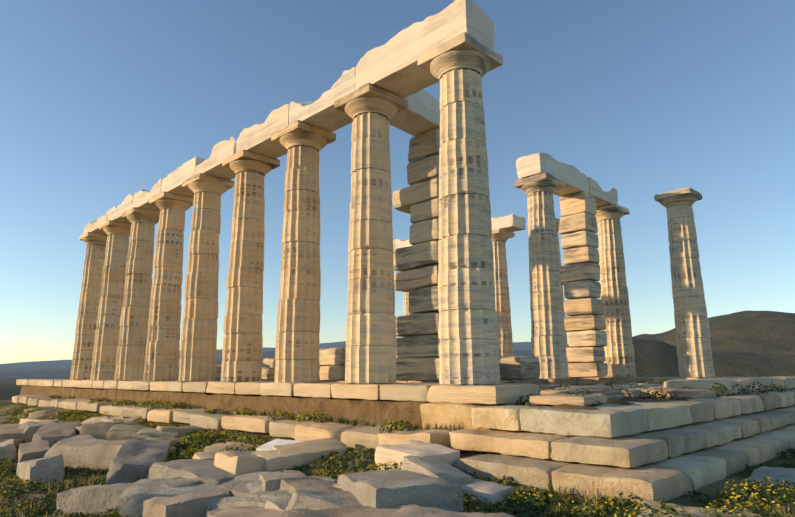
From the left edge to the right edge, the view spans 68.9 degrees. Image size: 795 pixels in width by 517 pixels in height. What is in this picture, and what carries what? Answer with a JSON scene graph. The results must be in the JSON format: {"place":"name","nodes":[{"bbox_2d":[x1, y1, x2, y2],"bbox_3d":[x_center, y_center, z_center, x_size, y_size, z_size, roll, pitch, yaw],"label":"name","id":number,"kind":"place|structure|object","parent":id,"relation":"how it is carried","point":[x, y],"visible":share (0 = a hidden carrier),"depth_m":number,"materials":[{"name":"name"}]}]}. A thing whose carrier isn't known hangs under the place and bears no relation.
{"place":"outdoors","nodes":[
{"label":"outdoors","id":0,"kind":"place"},
{"bbox_2d":[0,310,794,516],"bbox_3d":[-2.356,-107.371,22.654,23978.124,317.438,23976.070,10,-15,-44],"label":"terrain","id":1,"kind":"structure","parent":0,"point":[746,343],"depth_m":258.53,"materials":[{"name":"green plant"}]},
{"bbox_2d":[0,406,347,487],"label":"rocks","id":2,"kind":"object","parent":1,"relation":"on","point":[276,458],"visible":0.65,"depth_m":9.40,"materials":[{"name":"yellow stone"}]},
{"bbox_2d":[256,439,302,450],"bbox_3d":[-1.899,3.121,9.480,0.752,0.257,0.466,-9,-14,38],"label":"stone slab","id":3,"kind":"object","parent":2,"relation":"on","point":[269,445],"depth_m":9.53,"materials":[{"name":"grey stone"}]},
{"bbox_2d":[0,419,472,514],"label":"fallen blocks","id":4,"kind":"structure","parent":1,"relation":"on","point":[50,449],"depth_m":8.17,"materials":[{"name":"grey stone"}]},
{"bbox_2d":[12,395,462,451],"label":"stone step","id":5,"kind":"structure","parent":1,"relation":"on","point":[357,436],"depth_m":11.69,"materials":[{"name":"yellow stone"}]},
{"bbox_2d":[119,472,513,516],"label":"rocks","id":6,"kind":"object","parent":1,"relation":"on","point":[242,495],"depth_m":6.77,"materials":[{"name":"grey stone"}]},
{"bbox_2d":[0,380,794,516],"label":"plants","id":7,"kind":"object","parent":1,"relation":"on","point":[543,504],"visible":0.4,"depth_m":8.38,"materials":[{"name":"green plant"}]},
{"bbox_2d":[20,381,793,453],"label":"foundation","id":8,"kind":"object","parent":1,"relation":"on","point":[372,411],"visible":0.19,"depth_m":12.59,"materials":[{"name":"beige stone"}]},
{"bbox_2d":[16,376,794,404],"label":"stylobate blocks","id":9,"kind":"structure","parent":8,"relation":"on","point":[503,392],"depth_m":12.34,"materials":[{"name":"yellow stone"}]},
{"bbox_2d":[70,232,107,379],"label":"column","id":10,"kind":"structure","parent":9,"relation":"on","point":[86,323],"depth_m":24.14,"materials":[{"name":"stone"}]},
{"bbox_2d":[83,211,107,233],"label":"architrave","id":11,"kind":"object","parent":10,"relation":"on","point":[94,225],"visible":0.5,"depth_m":24.18,"materials":[{"name":"white stone"}]},
{"bbox_2d":[90,220,130,379],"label":"column","id":12,"kind":"structure","parent":9,"relation":"on","point":[106,342],"depth_m":22.40,"materials":[{"name":"stone"}]},
{"bbox_2d":[108,194,133,223],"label":"architrave","id":13,"kind":"object","parent":12,"relation":"on","point":[116,212],"visible":0.38,"depth_m":22.21,"materials":[{"name":"white stone"}]},
{"bbox_2d":[114,207,159,379],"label":"column","id":14,"kind":"structure","parent":9,"relation":"on","point":[131,348],"depth_m":20.65,"materials":[{"name":"stone"}]},
{"bbox_2d":[143,191,193,380],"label":"column","id":15,"kind":"structure","parent":9,"relation":"on","point":[162,349],"depth_m":18.90,"materials":[{"name":"stone"}]},
{"bbox_2d":[132,178,162,210],"bbox_3d":[-8.543,-2.211,20.764,0.940,0.694,2.530,10,-15,-44],"label":"architrave","id":16,"kind":"object","parent":15,"relation":"on","point":[141,198],"visible":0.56,"depth_m":20.64,"materials":[{"name":"white stone"}]},
{"bbox_2d":[161,157,204,196],"bbox_3d":[-6.774,-2.575,19.008,0.942,0.712,2.531,10,-15,-44],"label":"architrave","id":17,"kind":"object","parent":15,"relation":"on","point":[173,181],"visible":0.48,"depth_m":18.70,"materials":[{"name":"white stone"}]},
{"bbox_2d":[178,173,233,380],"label":"column","id":18,"kind":"structure","parent":9,"relation":"on","point":[198,354],"depth_m":17.13,"materials":[{"name":"stone"}]},
{"bbox_2d":[221,149,279,381],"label":"column","id":19,"kind":"structure","parent":9,"relation":"on","point":[242,347],"depth_m":15.35,"materials":[{"name":"stone"}]},
{"bbox_2d":[195,137,240,179],"bbox_3d":[-5.005,-2.940,17.248,0.958,0.727,2.529,10,-15,-44],"label":"architrave","id":20,"kind":"object","parent":19,"relation":"on","point":[220,152],"visible":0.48,"depth_m":16.99,"materials":[{"name":"white stone"}]},
{"bbox_2d":[236,104,290,158],"bbox_3d":[-3.237,-3.301,15.493,0.967,0.731,2.529,10,-15,-44],"label":"architrave","id":21,"kind":"object","parent":19,"relation":"on","point":[255,138],"visible":0.6,"depth_m":15.29,"materials":[{"name":"white stone"}]},
{"bbox_2d":[271,120,335,381],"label":"column","id":22,"kind":"structure","parent":9,"relation":"on","point":[297,342],"depth_m":13.59,"materials":[{"name":"stone"}]},
{"bbox_2d":[289,67,355,131],"bbox_3d":[-1.468,-3.650,13.729,0.962,0.709,2.530,10,-15,-44],"label":"architrave","id":23,"kind":"object","parent":22,"relation":"on","point":[322,112],"visible":0.6,"depth_m":13.53,"materials":[{"name":"white stone"}]},
{"bbox_2d":[334,83,407,382],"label":"column","id":24,"kind":"structure","parent":9,"relation":"on","point":[370,109],"depth_m":11.82,"materials":[{"name":"stone"}]},
{"bbox_2d":[403,292,420,315],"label":"column","id":25,"kind":"structure","parent":9,"relation":"on","point":[405,304],"depth_m":27.77,"materials":[{"name":"stone"}]},
{"bbox_2d":[417,32,502,383],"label":"column","id":26,"kind":"structure","parent":9,"relation":"on","point":[460,66],"depth_m":10.06,"materials":[{"name":"stone"}]},
{"bbox_2d":[355,0,494,97],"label":"architrave","id":27,"kind":"object","parent":26,"relation":"on","point":[390,65],"visible":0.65,"depth_m":11.41,"materials":[{"name":"white stone"}]},
{"bbox_2d":[491,228,514,355],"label":"column","id":28,"kind":"structure","parent":9,"relation":"on","point":[500,238],"depth_m":24.15,"materials":[{"name":"stone"}]},
{"bbox_2d":[393,214,525,249],"bbox_3d":[1.849,-0.969,27.485,0.974,0.733,9.289,10,-15,-44],"label":"architrave","id":29,"kind":"object","parent":28,"relation":"on","point":[512,223],"visible":0.23,"depth_m":24.40,"materials":[{"name":"white stone"}]},
{"bbox_2d":[595,204,635,376],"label":"column","id":30,"kind":"structure","parent":9,"relation":"on","point":[619,349],"depth_m":20.57,"materials":[{"name":"stone"}]},
{"bbox_2d":[588,177,617,206],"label":"architrave","id":31,"kind":"object","parent":30,"relation":"on","point":[602,197],"visible":0.5,"depth_m":20.41,"materials":[{"name":"white stone"}]},
{"bbox_2d":[178,347,715,405],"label":"stone blocks","id":32,"kind":"structure","parent":8,"relation":"on","point":[332,364],"depth_m":14.61,"materials":[{"name":"stone"}]},
{"bbox_2d":[558,192,607,377],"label":"stone pillar","id":33,"kind":"structure","parent":32,"relation":"on","point":[584,323],"depth_m":18.95,"materials":[{"name":"stone"}]},
{"bbox_2d":[420,402,482,430],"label":"foundation block","id":34,"kind":"structure","parent":8,"relation":"attached to","point":[451,413],"depth_m":9.20,"materials":[{"name":"beige stone"}]},
{"bbox_2d":[514,172,568,378],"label":"column","id":35,"kind":"structure","parent":8,"relation":"on","point":[548,345],"depth_m":17.32,"materials":[{"name":"stone"}]},
{"bbox_2d":[516,153,588,196],"bbox_3d":[5.091,-2.696,18.919,3.050,0.759,0.909,10,-15,-44],"label":"architrave","id":36,"kind":"object","parent":35,"relation":"on","point":[574,178],"visible":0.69,"depth_m":18.20,"materials":[{"name":"white stone"}]},
{"bbox_2d":[654,187,714,376],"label":"column","id":37,"kind":"structure","parent":8,"relation":"on","point":[693,342],"depth_m":18.84,"materials":[{"name":"stone"}]},
{"bbox_2d":[375,439,514,506],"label":"fallen blocks","id":38,"kind":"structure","parent":1,"relation":"on","point":[489,491],"depth_m":7.49,"materials":[{"name":"white stone"}]},
{"bbox_2d":[449,388,794,503],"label":"stone steps","id":39,"kind":"structure","parent":1,"relation":"on","point":[663,451],"depth_m":7.40,"materials":[{"name":"stone"}]},
{"bbox_2d":[463,466,794,512],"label":"rocks","id":40,"kind":"object","parent":1,"relation":"on","point":[773,473],"visible":0.1,"depth_m":7.00,"materials":[{"name":"grey stone"}]},
{"bbox_2d":[637,499,761,516],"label":"paving slabs","id":41,"kind":"structure","parent":1,"relation":"on","point":[692,510],"depth_m":5.23,"materials":[{"name":"stone"}]},
{"bbox_2d":[0,0,794,363],"label":"sky","id":42,"kind":"structure","parent":0,"point":[101,101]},
{"bbox_2d":[392,128,439,381],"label":"stone pillar","id":43,"kind":"structure","parent":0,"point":[416,265],"depth_m":13.93,"materials":[{"name":"stone"}]},
{"bbox_2d":[389,90,439,135],"bbox_3d":[0.464,-3.574,14.220,0.903,0.725,2.463,-10,-15,40],"label":"architrave","id":44,"kind":"object","parent":43,"relation":"on","point":[420,114],"visible":0.42,"depth_m":13.88,"materials":[{"name":"white stone"}]},
{"bbox_2d":[527,218,567,346],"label":"column","id":45,"kind":"structure","parent":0,"point":[557,224],"depth_m":22.72,"materials":[{"name":"stone"}]}
]}

